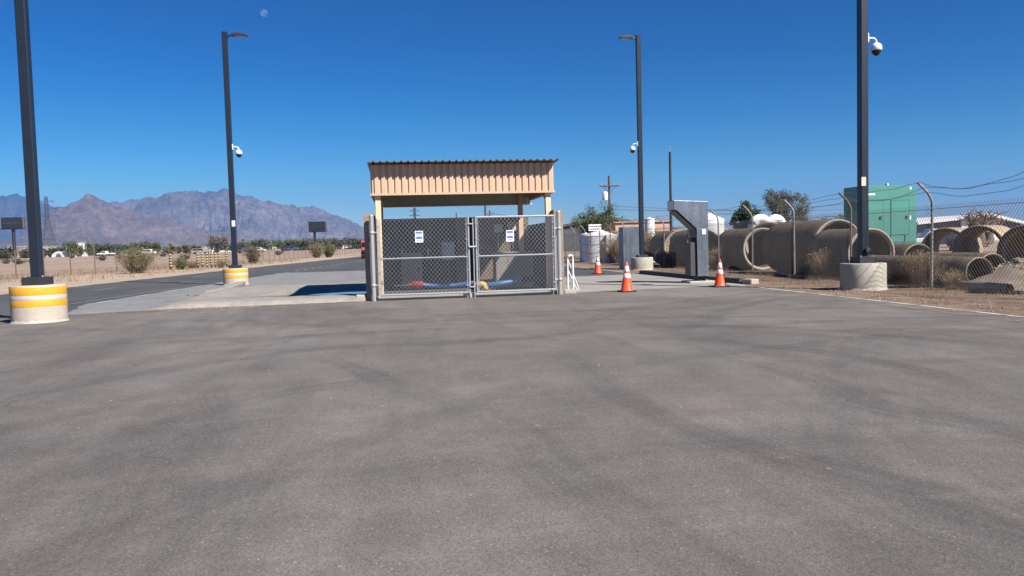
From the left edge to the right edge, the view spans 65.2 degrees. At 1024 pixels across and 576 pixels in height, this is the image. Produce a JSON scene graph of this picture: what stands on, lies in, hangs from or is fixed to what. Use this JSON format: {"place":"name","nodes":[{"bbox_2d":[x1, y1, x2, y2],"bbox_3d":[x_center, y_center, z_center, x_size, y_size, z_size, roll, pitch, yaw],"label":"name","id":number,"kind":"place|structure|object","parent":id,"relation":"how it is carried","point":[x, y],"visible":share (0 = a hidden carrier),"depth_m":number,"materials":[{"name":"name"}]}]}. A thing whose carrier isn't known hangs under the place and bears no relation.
{"place":"outdoors","nodes":[
{"label":"outdoors","id":0,"kind":"place"},
{"bbox_2d":[0,193,59,240],"bbox_3d":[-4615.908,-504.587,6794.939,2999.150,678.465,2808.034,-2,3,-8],"label":"mountain range","id":1,"kind":"structure","parent":0,"point":[12,205],"depth_m":7258.61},
{"bbox_2d":[0,194,343,249],"bbox_3d":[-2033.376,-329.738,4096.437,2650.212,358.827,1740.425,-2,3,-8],"label":"mountain range","id":2,"kind":"structure","parent":0,"point":[87,218],"depth_m":4216.70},
{"bbox_2d":[0,256,359,294],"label":"sand shoulder","id":3,"kind":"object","parent":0,"point":[4,287],"visible":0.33,"depth_m":51.38},
{"bbox_2d":[111,244,160,273],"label":"scrub bush","id":4,"kind":"object","parent":3,"relation":"on","point":[136,262],"visible":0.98,"depth_m":57.57,"materials":[{"name":"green plant"}]},
{"bbox_2d":[242,244,262,263],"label":"scrub bush","id":5,"kind":"object","parent":3,"relation":"on","point":[253,255],"visible":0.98,"depth_m":87.58,"materials":[{"name":"grey plant"}]},
{"bbox_2d":[0,256,364,318],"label":"road","id":6,"kind":"structure","parent":0,"point":[84,294],"depth_m":37.67,"materials":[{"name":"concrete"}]},
{"bbox_2d":[68,270,365,314],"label":"concrete lane","id":7,"kind":"structure","parent":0,"point":[149,301],"depth_m":29.49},
{"bbox_2d":[205,281,245,291],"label":"concrete kerb","id":8,"kind":"structure","parent":7,"relation":"on","point":[239,284],"depth_m":29.49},
{"bbox_2d":[221,31,248,285],"bbox_3d":[-11.435,-5.283,33.042,1.442,10.370,1.092,-2,3,-8],"label":"street lamp","id":9,"kind":"object","parent":7,"relation":"on","point":[234,271],"visible":0.94,"depth_m":32.89,"materials":[{"name":"metal"}]},
{"bbox_2d":[107,188,363,240],"bbox_3d":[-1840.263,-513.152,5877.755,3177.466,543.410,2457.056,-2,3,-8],"label":"mountain range","id":10,"kind":"structure","parent":0,"point":[210,211],"depth_m":6032.41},
{"bbox_2d":[148,282,365,309],"bbox_3d":[-7.018,0.059,26.178,5.780,0.147,12.255,-2,3,-8],"label":"concrete pad","id":11,"kind":"object","parent":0,"point":[268,295],"visible":0.92,"depth_m":23.85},
{"bbox_2d":[312,291,365,294],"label":"puddle","id":12,"kind":"object","parent":11,"relation":"on","point":[353,292],"visible":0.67,"depth_m":23.93,"materials":[{"name":"liquid"}]},
{"bbox_2d":[0,240,998,308],"bbox_3d":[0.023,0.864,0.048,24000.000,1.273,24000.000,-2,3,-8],"label":"ground","id":13,"kind":"structure","parent":0,"point":[9,267],"depth_m":132.16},
{"bbox_2d":[0,249,16,258],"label":"town tree","id":14,"kind":"object","parent":13,"relation":"on","point":[4,253],"visible":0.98,"depth_m":225.64,"materials":[{"name":"green plant"}]},
{"bbox_2d":[0,217,25,256],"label":"billboard","id":15,"kind":"object","parent":13,"relation":"on","point":[12,224],"visible":0.91,"depth_m":248.51,"materials":[{"name":"black metal"}]},
{"bbox_2d":[16,248,28,257],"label":"town tree","id":16,"kind":"object","parent":13,"relation":"on","point":[24,252],"visible":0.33,"depth_m":277.74,"materials":[{"name":"green plant"}]},
{"bbox_2d":[40,196,56,245],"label":"power pylon","id":17,"kind":"object","parent":13,"relation":"on","point":[47,216],"visible":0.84,"depth_m":477.36,"materials":[{"name":"metal"}]},
{"bbox_2d":[62,240,93,256],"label":"town tree","id":18,"kind":"object","parent":13,"relation":"on","point":[72,246],"visible":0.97,"depth_m":288.88,"materials":[{"name":"green plant"}]},
{"bbox_2d":[94,243,109,255],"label":"town tree","id":19,"kind":"object","parent":13,"relation":"on","point":[100,248],"visible":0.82,"depth_m":326.68,"materials":[{"name":"green plant"}]},
{"bbox_2d":[105,244,121,255],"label":"town tree","id":20,"kind":"object","parent":13,"relation":"on","point":[112,247],"visible":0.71,"depth_m":326.97,"materials":[{"name":"green plant"}]},
{"bbox_2d":[137,239,162,253],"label":"town tree","id":21,"kind":"object","parent":13,"relation":"on","point":[154,245],"visible":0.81,"depth_m":339.80,"materials":[{"name":"green plant"}]},
{"bbox_2d":[165,246,182,253],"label":"town tree","id":22,"kind":"object","parent":13,"relation":"on","point":[177,248],"visible":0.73,"depth_m":239.76,"materials":[{"name":"green plant"}]},
{"bbox_2d":[170,257,188,269],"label":"scrub bush","id":23,"kind":"object","parent":13,"relation":"on","point":[182,264],"visible":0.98,"depth_m":65.74,"materials":[{"name":"green plant"}]},
{"bbox_2d":[0,244,359,278],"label":"field fence","id":24,"kind":"object","parent":13,"relation":"on","point":[243,259],"visible":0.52,"depth_m":70.33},
{"bbox_2d":[179,244,200,253],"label":"town tree","id":25,"kind":"object","parent":13,"relation":"on","point":[187,247],"visible":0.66,"depth_m":249.81,"materials":[{"name":"green plant"}]},
{"bbox_2d":[48,238,344,255],"bbox_3d":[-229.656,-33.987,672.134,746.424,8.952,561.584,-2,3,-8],"label":"distant wood","id":26,"kind":"object","parent":13,"relation":"on","point":[270,246],"visible":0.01,"depth_m":482.96,"materials":[{"name":"green plant"}]},
{"bbox_2d":[207,234,230,252],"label":"town tree","id":27,"kind":"object","parent":13,"relation":"on","point":[217,245],"visible":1,"depth_m":299.02,"materials":[{"name":"green plant"}]},
{"bbox_2d":[246,238,269,251],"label":"town tree","id":28,"kind":"object","parent":13,"relation":"on","point":[262,243],"visible":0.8,"depth_m":344.11,"materials":[{"name":"green plant"}]},
{"bbox_2d":[262,238,294,250],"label":"town tree","id":29,"kind":"object","parent":13,"relation":"on","point":[279,243],"visible":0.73,"depth_m":345.07,"materials":[{"name":"green plant"}]},
{"bbox_2d":[288,238,312,249],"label":"town tree","id":30,"kind":"object","parent":13,"relation":"on","point":[300,243],"visible":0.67,"depth_m":340.63,"materials":[{"name":"green plant"}]},
{"bbox_2d":[308,241,324,257],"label":"scrub bush","id":31,"kind":"object","parent":13,"relation":"on","point":[316,249],"visible":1,"depth_m":127.50,"materials":[{"name":"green plant"}]},
{"bbox_2d":[308,221,326,244],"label":"billboard","id":32,"kind":"object","parent":13,"relation":"on","point":[315,227],"visible":0.94,"depth_m":298.40,"materials":[{"name":"black metal"}]},
{"bbox_2d":[307,238,336,248],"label":"town tree","id":33,"kind":"object","parent":13,"relation":"on","point":[323,242],"visible":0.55,"depth_m":341.74,"materials":[{"name":"green plant"}]},
{"bbox_2d":[321,243,337,256],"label":"scrub bush","id":34,"kind":"object","parent":13,"relation":"on","point":[328,250],"visible":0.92,"depth_m":131.43,"materials":[{"name":"green plant"}]},
{"bbox_2d":[341,237,363,248],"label":"town tree","id":35,"kind":"object","parent":13,"relation":"on","point":[356,242],"visible":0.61,"depth_m":327.61,"materials":[{"name":"green plant"}]},
{"bbox_2d":[356,210,575,300],"bbox_3d":[-1.494,-0.975,23.353,5.860,2.300,4.500,-2,3,-8],"label":"block enclosure","id":36,"kind":"object","parent":13,"relation":"on","point":[461,261],"visible":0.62,"depth_m":24.01,"materials":[{"name":"metal"}]},
{"bbox_2d":[401,253,422,289],"bbox_3d":[-3.018,-0.504,24.101,0.620,1.100,0.590,-2,3,-8],"label":"equipment box","id":37,"kind":"object","parent":36,"relation":"on","point":[409,276],"visible":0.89,"depth_m":23.83,"materials":[{"name":"black metal"}]},
{"bbox_2d":[402,255,420,287],"bbox_3d":[-2.980,-0.491,23.839,0.520,0.950,0.020,-2,3,-8],"label":"door","id":38,"kind":"structure","parent":37,"relation":"in","point":[410,261],"depth_m":23.83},
{"bbox_2d":[381,219,457,288],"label":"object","id":39,"kind":"object","parent":36,"relation":"on","point":[412,244],"visible":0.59,"depth_m":24.51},
{"bbox_2d":[395,280,488,290],"bbox_3d":[-1.920,-0.037,21.887,2.585,0.350,0.215,-2,3,-8],"label":"wash hose","id":40,"kind":"object","parent":36,"relation":"on","point":[417,283],"visible":0.84,"depth_m":21.83,"materials":[{"name":"blue rubber"}]},
{"bbox_2d":[440,241,454,283],"bbox_3d":[-1.955,-0.720,24.537,0.420,1.405,0.175,-2,3,-8],"label":"electrical panel","id":41,"kind":"object","parent":36,"relation":"on","point":[447,249],"visible":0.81,"depth_m":24.43,"materials":[{"name":"black metal"}]},
{"bbox_2d":[442,243,453,258],"bbox_3d":[-1.955,-1.143,24.434,0.360,0.480,0.014,-2,3,-8],"label":"door","id":42,"kind":"structure","parent":41,"relation":"in","point":[447,249],"depth_m":24.42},
{"bbox_2d":[367,158,558,293],"bbox_3d":[-1.510,-1.722,23.282,5.040,3.540,4.360,-2,3,-8],"label":"steel canopy","id":43,"kind":"object","parent":36,"relation":"on","point":[476,182],"visible":0.98,"depth_m":21.51,"materials":[{"name":"metal"}]},
{"bbox_2d":[493,224,502,251],"bbox_3d":[-0.439,-1.506,25.422,0.300,1.035,0.132,-2,3,-8],"label":"junction box","id":44,"kind":"object","parent":36,"relation":"attached to","point":[496,229],"visible":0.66,"depth_m":25.34,"materials":[{"name":"beige paint"}]},
{"bbox_2d":[471,275,538,289],"bbox_3d":[-0.215,-0.155,22.414,1.956,0.350,0.258,-2,3,-8],"label":"wash hose","id":45,"kind":"object","parent":36,"relation":"on","point":[515,281],"visible":0.68,"depth_m":22.41,"materials":[{"name":"blue rubber"}]},
{"bbox_2d":[488,251,533,286],"bbox_3d":[-0.013,-0.580,24.413,1.300,1.055,0.820,-2,3,-8],"label":"pump cabinet","id":46,"kind":"object","parent":36,"relation":"on","point":[511,268],"visible":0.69,"depth_m":24.08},
{"bbox_2d":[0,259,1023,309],"bbox_3d":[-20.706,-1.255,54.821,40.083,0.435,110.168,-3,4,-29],"label":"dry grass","id":47,"kind":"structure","parent":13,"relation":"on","point":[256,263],"depth_m":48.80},
{"bbox_2d":[599,176,618,230],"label":"utility pole","id":48,"kind":"object","parent":13,"relation":"on","point":[605,196],"visible":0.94,"depth_m":77.46,"materials":[{"name":"brown wood"}]},
{"bbox_2d":[639,270,746,283],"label":"asphalt kerb","id":49,"kind":"structure","parent":13,"relation":"on","point":[683,275],"depth_m":28.68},
{"bbox_2d":[916,229,946,243],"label":"parked car","id":50,"kind":"object","parent":13,"relation":"on","point":[924,234],"visible":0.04,"depth_m":61.48,"materials":[{"name":"white metal"}]},
{"bbox_2d":[946,232,956,250],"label":"dumpster","id":51,"kind":"object","parent":13,"relation":"on","point":[951,237],"visible":0.07,"depth_m":60.12,"materials":[{"name":"metal"}]},
{"bbox_2d":[957,206,1007,246],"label":"bare tree","id":52,"kind":"object","parent":13,"relation":"on","point":[972,223],"visible":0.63,"depth_m":69.80,"materials":[{"name":"brown plant"}]},
{"bbox_2d":[0,285,1023,575],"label":"yard asphalt","id":53,"kind":"structure","parent":0,"point":[764,431],"depth_m":5.69,"materials":[{"name":"asphalt"}]},
{"bbox_2d":[9,0,69,323],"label":"street lamp","id":54,"kind":"object","parent":53,"relation":"on","point":[37,296],"visible":0.94,"depth_m":16.80,"materials":[{"name":"metal"}]},
{"bbox_2d":[369,214,378,300],"bbox_3d":[-3.560,-0.773,20.672,0.212,2.262,0.136,-2,3,-8],"label":"gate post","id":55,"kind":"object","parent":53,"relation":"on","point":[372,254],"visible":1,"depth_m":20.62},
{"bbox_2d":[376,216,476,297],"bbox_3d":[-2.195,-0.782,20.842,2.598,2.147,0.112,-2,3,-8],"label":"gate leaf","id":56,"kind":"object","parent":55,"relation":"attached to","point":[380,258],"visible":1,"depth_m":20.84,"materials":[{"name":"metal"}]},
{"bbox_2d":[415,231,422,242],"bbox_3d":[-2.406,-1.328,20.746,0.210,0.300,0.012,-2,3,-8],"label":"notice sign","id":57,"kind":"object","parent":56,"relation":"attached to","point":[418,236],"visible":1,"depth_m":20.74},
{"bbox_2d":[554,210,561,294],"bbox_3d":[1.226,-0.940,21.365,0.212,2.262,0.136,-2,3,-8],"label":"gate post","id":58,"kind":"object","parent":53,"relation":"on","point":[559,259],"visible":0.98,"depth_m":21.32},
{"bbox_2d":[474,215,556,293],"bbox_3d":[0.105,-0.898,21.192,2.157,2.041,0.075,-2,3,-8],"label":"gate leaf","id":59,"kind":"object","parent":58,"relation":"attached to","point":[477,255],"visible":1,"depth_m":21.16,"materials":[{"name":"metal"}]},
{"bbox_2d":[506,230,513,241],"bbox_3d":[-0.052,-1.370,21.078,0.210,0.300,0.012,-2,3,-8],"label":"notice sign","id":60,"kind":"object","parent":59,"relation":"attached to","point":[509,235],"visible":1,"depth_m":21.07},
{"bbox_2d":[617,262,636,291],"bbox_3d":[3.117,-0.306,21.767,0.440,0.810,0.440,-2,3,-14],"label":"traffic cone","id":61,"kind":"object","parent":53,"relation":"on","point":[626,286],"visible":1,"depth_m":21.68,"materials":[{"name":"plastic"}]},
{"bbox_2d":[711,259,729,286],"bbox_3d":[5.925,-0.435,22.817,0.440,0.800,0.440,-2,3,-2],"label":"traffic cone","id":62,"kind":"object","parent":53,"relation":"on","point":[720,280],"visible":1,"depth_m":22.73,"materials":[{"name":"plastic"}]},
{"bbox_2d":[732,284,1020,316],"bbox_3d":[9.101,0.812,5.836,0.130,0.001,36.900,-2,3,-8],"label":"white edge line","id":63,"kind":"object","parent":53,"relation":"on","point":[888,301],"visible":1,"depth_m":16.02,"materials":[{"name":"paint"}]},
{"bbox_2d":[748,287,1023,320],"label":"drifted sand","id":64,"kind":"structure","parent":53,"relation":"on","point":[953,309],"depth_m":14.21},
{"bbox_2d":[0,0,1023,230],"label":"sky","id":65,"kind":"structure","parent":0,"point":[748,98],"materials":[{"name":"blue"}]},
{"bbox_2d":[564,266,638,276],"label":"exit lane","id":66,"kind":"structure","parent":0,"point":[579,271],"depth_m":35.79,"materials":[{"name":"concrete"}]},
{"bbox_2d":[591,255,604,273],"bbox_3d":[3.680,-1.010,34.352,0.440,0.800,0.440,-4,4,-37],"label":"traffic cone","id":67,"kind":"object","parent":66,"relation":"on","point":[597,268],"visible":1,"depth_m":34.26,"materials":[{"name":"plastic"}]},
{"bbox_2d":[563,217,679,251],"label":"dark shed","id":68,"kind":"structure","parent":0,"point":[567,231],"depth_m":119.75,"materials":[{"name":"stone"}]},
{"bbox_2d":[604,220,669,230],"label":"warehouse building","id":69,"kind":"structure","parent":0,"point":[658,224],"depth_m":94.76,"materials":[{"name":"paint"}]},
{"bbox_2d":[564,274,745,292],"bbox_3d":[3.460,-0.225,27.474,5.700,0.001,10.620,-2,3,-8],"label":"concrete apron","id":70,"kind":"object","parent":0,"point":[605,283],"visible":0.63,"depth_m":26.02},
{"bbox_2d":[566,254,579,290],"bbox_3d":[1.756,-0.422,22.468,0.148,1.078,0.749,0,4,31],"label":"pipe barrier","id":71,"kind":"object","parent":70,"relation":"on","point":[572,277],"visible":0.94,"depth_m":22.28,"materials":[{"name":"white metal"}]},
{"bbox_2d":[667,200,714,282],"bbox_3d":[5.650,-1.445,25.336,1.313,2.634,0.800,-2,3,-8],"label":"kiosk housing","id":72,"kind":"object","parent":70,"relation":"on","point":[691,217],"visible":0.96,"depth_m":25.06,"materials":[{"name":"grey metal"}]},
{"bbox_2d":[564,251,1023,314],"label":"dirt shoulder","id":73,"kind":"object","parent":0,"point":[975,297],"visible":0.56,"depth_m":18.98},
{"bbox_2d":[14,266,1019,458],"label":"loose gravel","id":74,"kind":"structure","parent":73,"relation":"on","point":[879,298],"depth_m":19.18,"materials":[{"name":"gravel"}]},
{"bbox_2d":[589,224,600,262],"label":"yard sign","id":75,"kind":"object","parent":73,"relation":"on","point":[594,227],"visible":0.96,"depth_m":51.87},
{"bbox_2d":[567,200,623,233],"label":"palo verde tree","id":76,"kind":"object","parent":73,"relation":"on","point":[606,219],"visible":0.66,"depth_m":65.93,"materials":[{"name":"green plant"}]},
{"bbox_2d":[581,230,617,261],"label":"water tank","id":77,"kind":"object","parent":73,"relation":"on","point":[585,248],"visible":0.48,"depth_m":53.94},
{"bbox_2d":[591,234,618,262],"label":"dry bush","id":78,"kind":"object","parent":73,"relation":"on","point":[608,246],"visible":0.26,"depth_m":50.20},
{"bbox_2d":[619,227,638,268],"bbox_3d":[5.847,-1.985,39.545,0.950,2.050,0.790,-2,3,-8],"label":"control cabinet","id":79,"kind":"object","parent":73,"relation":"on","point":[628,243],"visible":0.34,"depth_m":39.17,"materials":[{"name":"grey metal"}]},
{"bbox_2d":[618,35,653,269],"bbox_3d":[5.851,-6.303,37.622,1.465,10.970,1.118,-2,3,-8],"label":"street lamp","id":80,"kind":"object","parent":73,"relation":"on","point":[642,261],"visible":0.97,"depth_m":37.52,"materials":[{"name":"metal"}]},
{"bbox_2d":[612,225,668,262],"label":"dry bush","id":81,"kind":"object","parent":73,"relation":"on","point":[646,242],"visible":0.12,"depth_m":45.57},
{"bbox_2d":[644,217,654,236],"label":"vent stack","id":82,"kind":"object","parent":73,"relation":"on","point":[648,225],"visible":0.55,"depth_m":49.62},
{"bbox_2d":[650,249,674,266],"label":"dry bush","id":83,"kind":"object","parent":73,"relation":"on","point":[668,260],"visible":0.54,"depth_m":41.57,"materials":[{"name":"brown plant"}]},
{"bbox_2d":[649,230,681,265],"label":"concrete pipe","id":84,"kind":"object","parent":73,"relation":"on","point":[656,244],"visible":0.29,"depth_m":42.80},
{"bbox_2d":[669,145,672,240],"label":"utility pole","id":85,"kind":"object","parent":73,"relation":"on","point":[670,188],"visible":0.63,"depth_m":57.64,"materials":[{"name":"black metal"}]},
{"bbox_2d":[669,229,717,266],"bbox_3d":[9.066,-1.968,39.648,1.888,1.888,2.430,-2,3,-8],"label":"concrete pipe","id":86,"kind":"object","parent":73,"relation":"on","point":[684,236],"visible":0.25,"depth_m":39.55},
{"bbox_2d":[708,213,724,234],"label":"storage silo","id":87,"kind":"object","parent":73,"relation":"on","point":[712,220],"visible":0.17,"depth_m":45.09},
{"bbox_2d":[708,246,730,269],"bbox_3d":[9.062,-1.362,35.082,1.744,1.185,1.419,0,3,21],"label":"dry bush","id":88,"kind":"object","parent":73,"relation":"on","point":[723,257],"visible":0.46,"depth_m":35.00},
{"bbox_2d":[714,228,769,269],"bbox_3d":[10.267,-1.701,34.939,1.808,1.808,2.930,-2,3,-9],"label":"concrete pipe","id":89,"kind":"object","parent":73,"relation":"on","point":[739,259],"visible":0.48,"depth_m":34.64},
{"bbox_2d":[728,200,761,228],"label":"bushy tree","id":90,"kind":"object","parent":73,"relation":"on","point":[739,215],"visible":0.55,"depth_m":61.41,"materials":[{"name":"green plant"}]},
{"bbox_2d":[748,214,770,227],"bbox_3d":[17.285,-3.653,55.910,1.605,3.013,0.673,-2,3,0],"label":"storage tank","id":91,"kind":"object","parent":73,"relation":"on","point":[761,217],"visible":0.41,"depth_m":55.57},
{"bbox_2d":[745,222,780,254],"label":"concrete pipe","id":92,"kind":"object","parent":73,"relation":"on","point":[762,225],"visible":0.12,"depth_m":37.20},
{"bbox_2d":[761,188,812,221],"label":"grey tree","id":93,"kind":"object","parent":73,"relation":"on","point":[770,201],"visible":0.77,"depth_m":73.11,"materials":[{"name":"green plant"}]},
{"bbox_2d":[563,171,1023,296],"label":"chain link fence","id":94,"kind":"object","parent":73,"relation":"on","point":[931,257],"visible":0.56,"depth_m":23.08,"materials":[{"name":"metal"}]},
{"bbox_2d":[762,219,855,274],"bbox_3d":[10.899,-1.487,29.296,1.968,1.968,3.530,-2,3,-11],"label":"concrete pipe","id":95,"kind":"object","parent":73,"relation":"on","point":[799,245],"visible":0.37,"depth_m":28.99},
{"bbox_2d":[805,247,840,278],"bbox_3d":[10.098,-0.812,25.573,1.576,1.086,1.623,-2,3,-8],"label":"dry bush","id":96,"kind":"object","parent":73,"relation":"on","point":[826,264],"visible":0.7,"depth_m":25.39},
{"bbox_2d":[808,228,894,276],"bbox_3d":[10.922,-1.121,25.919,1.608,1.608,2.430,-2,3,-8],"label":"concrete pipe","id":97,"kind":"object","parent":73,"relation":"on","point":[876,242],"visible":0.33,"depth_m":25.39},
{"bbox_2d":[838,0,887,290],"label":"street lamp","id":98,"kind":"object","parent":73,"relation":"on","point":[863,270],"visible":0.88,"depth_m":19.93,"materials":[{"name":"metal"}]},
{"bbox_2d":[868,33,881,55],"bbox_3d":[9.012,-6.056,19.944,0.394,0.560,0.272,-2,3,-8],"label":"security camera","id":99,"kind":"object","parent":98,"relation":"attached to","point":[876,48],"visible":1,"depth_m":19.88,"materials":[{"name":"white plastic"}]},
{"bbox_2d":[844,183,920,242],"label":"generator enclosure","id":100,"kind":"object","parent":73,"relation":"on","point":[909,202],"visible":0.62,"depth_m":41.03,"materials":[{"name":"green metal"}]},
{"bbox_2d":[869,200,883,229],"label":"door","id":101,"kind":"structure","parent":100,"relation":"in","point":[875,205],"depth_m":40.86,"materials":[{"name":"green metal"}]},
{"bbox_2d":[891,200,909,234],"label":"door","id":102,"kind":"structure","parent":100,"relation":"in","point":[895,204],"depth_m":41.05,"materials":[{"name":"green metal"}]},
{"bbox_2d":[894,243,929,255],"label":"concrete pipe","id":103,"kind":"object","parent":73,"relation":"on","point":[903,249],"visible":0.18,"depth_m":25.05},
{"bbox_2d":[888,248,949,287],"bbox_3d":[10.401,-0.501,20.335,1.396,1.064,1.433,-2,3,-8],"label":"dry bush","id":104,"kind":"object","parent":73,"relation":"on","point":[914,262],"visible":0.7,"depth_m":20.21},
{"bbox_2d":[870,255,992,284],"bbox_3d":[11.069,-0.491,21.861,0.788,0.788,4.630,-2,3,-9],"label":"concrete pipe","id":105,"kind":"object","parent":73,"relation":"on","point":[945,270],"visible":0.31,"depth_m":20.37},
{"bbox_2d":[921,227,982,252],"bbox_3d":[15.576,-1.363,28.382,1.568,1.568,2.230,1,4,40],"label":"concrete pipe","id":106,"kind":"object","parent":73,"relation":"on","point":[935,239],"visible":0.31,"depth_m":27.93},
{"bbox_2d":[939,268,973,289],"bbox_3d":[10.629,-0.231,19.298,0.798,0.572,0.809,1,4,38],"label":"dry bush","id":107,"kind":"object","parent":73,"relation":"on","point":[951,279],"visible":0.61,"depth_m":19.24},
{"bbox_2d":[923,252,1005,266],"bbox_3d":[12.210,-0.553,21.890,0.848,0.848,2.630,-2,3,-6],"label":"concrete pipe","id":108,"kind":"object","parent":73,"relation":"on","point":[980,255],"visible":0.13,"depth_m":21.01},
{"bbox_2d":[933,257,1023,292],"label":"rubble mound","id":109,"kind":"object","parent":73,"relation":"on","point":[1008,273],"visible":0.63,"depth_m":19.20,"materials":[{"name":"stone"}]},
{"bbox_2d":[952,225,1009,251],"bbox_3d":[16.102,-1.329,27.151,1.608,1.608,2.230,1,4,44],"label":"concrete pipe","id":110,"kind":"object","parent":73,"relation":"on","point":[961,237],"visible":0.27,"depth_m":26.80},
{"bbox_2d":[957,280,1013,293],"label":"concrete pipe","id":111,"kind":"object","parent":73,"relation":"on","point":[983,287],"visible":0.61,"depth_m":18.25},
{"bbox_2d":[997,225,1023,261],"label":"concrete pipe","id":112,"kind":"object","parent":73,"relation":"on","point":[1012,245],"visible":0.53,"depth_m":24.47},
{"bbox_2d":[916,213,1023,239],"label":"gabled warehouse","id":113,"kind":"structure","parent":0,"point":[938,225],"depth_m":118.04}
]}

